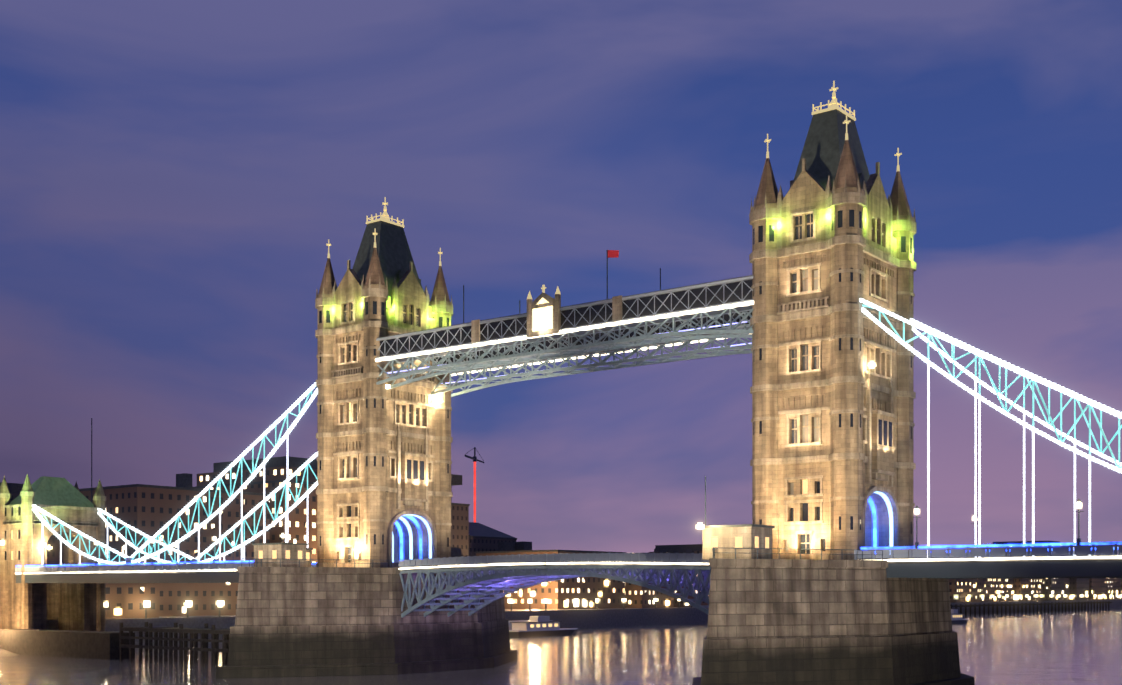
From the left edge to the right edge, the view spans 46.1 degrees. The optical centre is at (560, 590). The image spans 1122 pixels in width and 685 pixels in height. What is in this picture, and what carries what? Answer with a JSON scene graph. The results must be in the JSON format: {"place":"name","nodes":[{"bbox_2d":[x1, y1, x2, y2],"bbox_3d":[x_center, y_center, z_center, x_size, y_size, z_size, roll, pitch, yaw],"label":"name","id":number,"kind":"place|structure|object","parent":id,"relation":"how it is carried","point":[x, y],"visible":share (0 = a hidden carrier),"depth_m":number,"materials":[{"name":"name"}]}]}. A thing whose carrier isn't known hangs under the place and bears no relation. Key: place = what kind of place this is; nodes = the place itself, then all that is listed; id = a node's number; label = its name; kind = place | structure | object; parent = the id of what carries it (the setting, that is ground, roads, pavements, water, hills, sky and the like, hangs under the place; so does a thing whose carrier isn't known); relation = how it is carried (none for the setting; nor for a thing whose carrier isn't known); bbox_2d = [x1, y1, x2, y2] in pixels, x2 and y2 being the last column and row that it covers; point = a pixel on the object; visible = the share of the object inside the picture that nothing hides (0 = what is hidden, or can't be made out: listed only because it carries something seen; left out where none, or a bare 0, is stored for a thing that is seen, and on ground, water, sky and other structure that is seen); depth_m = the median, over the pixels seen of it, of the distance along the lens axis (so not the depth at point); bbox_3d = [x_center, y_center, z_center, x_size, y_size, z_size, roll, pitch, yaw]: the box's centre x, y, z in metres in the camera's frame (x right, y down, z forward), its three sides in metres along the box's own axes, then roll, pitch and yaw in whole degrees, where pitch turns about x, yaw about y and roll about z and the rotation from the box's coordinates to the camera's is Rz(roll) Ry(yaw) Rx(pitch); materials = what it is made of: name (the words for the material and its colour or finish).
{"place":"outdoors","nodes":[
{"label":"outdoors","id":0,"kind":"place"},
{"bbox_2d":[0,608,1121,684],"bbox_3d":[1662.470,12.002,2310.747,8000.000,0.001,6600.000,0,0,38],"label":"water","id":1,"kind":"structure","parent":0,"point":[1080,647],"depth_m":219.64,"materials":[{"name":"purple liquid"}]},
{"bbox_2d":[0,599,1121,655],"bbox_3d":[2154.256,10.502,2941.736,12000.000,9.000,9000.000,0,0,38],"label":"embankment wall","id":2,"kind":"structure","parent":0,"point":[611,618],"depth_m":415.61,"materials":[{"name":"stone"}]},
{"bbox_2d":[0,474,105,631],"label":"abutment","id":3,"kind":"object","parent":2,"relation":"on","point":[70,606],"visible":0.85,"depth_m":258.04,"materials":[{"name":"stone"}]},
{"bbox_2d":[216,567,516,678],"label":"pier","id":4,"kind":"structure","parent":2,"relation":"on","point":[314,621],"depth_m":187.57,"materials":[{"name":"grey stone"}]},
{"bbox_2d":[15,382,316,583],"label":"side span","id":5,"kind":"object","parent":4,"relation":"on","point":[194,570],"visible":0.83,"depth_m":229.05,"materials":[{"name":"teal metal"}]},
{"bbox_2d":[315,197,452,567],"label":"tower","id":6,"kind":"structure","parent":4,"relation":"on","point":[384,462],"depth_m":200.06,"materials":[{"name":"stone"}]},
{"bbox_2d":[392,514,431,561],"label":"arch lights","id":7,"kind":"object","parent":6,"relation":"attached to","point":[405,521],"visible":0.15,"depth_m":206.17,"materials":[{"name":"white"}]},
{"bbox_2d":[1,362,873,550],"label":"floodlights","id":8,"kind":"object","parent":6,"relation":"attached to","point":[700,526],"visible":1,"depth_m":194.38,"materials":[{"name":"white"}]},
{"bbox_2d":[375,250,753,396],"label":"walkways","id":9,"kind":"structure","parent":6,"relation":"on","point":[544,329],"depth_m":176.54,"materials":[{"name":"grey metal"}]},
{"bbox_2d":[398,553,710,617],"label":"bascules","id":10,"kind":"object","parent":4,"relation":"attached to","point":[657,571],"visible":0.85,"depth_m":178.96,"materials":[{"name":"teal metal"}]},
{"bbox_2d":[241,476,882,567],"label":"pier buildings","id":11,"kind":"structure","parent":4,"relation":"on","point":[747,541],"depth_m":141.22,"materials":[{"name":"stone"}]},
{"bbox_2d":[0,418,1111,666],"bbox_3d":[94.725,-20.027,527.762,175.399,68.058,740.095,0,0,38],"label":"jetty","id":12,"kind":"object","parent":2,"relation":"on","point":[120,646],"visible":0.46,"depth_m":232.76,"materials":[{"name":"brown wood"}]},
{"bbox_2d":[0,456,1121,618],"bbox_3d":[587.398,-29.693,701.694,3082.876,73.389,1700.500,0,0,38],"label":"city","id":13,"kind":"object","parent":2,"relation":"on","point":[151,510],"visible":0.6,"depth_m":338.75,"materials":[{"name":"black"}]},
{"bbox_2d":[692,558,974,684],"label":"pier","id":14,"kind":"structure","parent":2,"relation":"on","point":[811,622],"depth_m":140.57,"materials":[{"name":"grey stone"}]},
{"bbox_2d":[749,81,915,559],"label":"tower","id":15,"kind":"structure","parent":14,"relation":"on","point":[833,233],"depth_m":152.88,"materials":[{"name":"stone"}]},
{"bbox_2d":[868,491,892,553],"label":"arch lights","id":16,"kind":"object","parent":15,"relation":"attached to","point":[884,497],"visible":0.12,"depth_m":158.12,"materials":[{"name":"white"}]},
{"bbox_2d":[854,298,1121,578],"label":"side span","id":17,"kind":"object","parent":14,"relation":"on","point":[973,562],"visible":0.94,"depth_m":139.71,"materials":[{"name":"teal metal"}]},
{"bbox_2d":[0,0,1121,552],"label":"sky","id":18,"kind":"structure","parent":0,"point":[177,177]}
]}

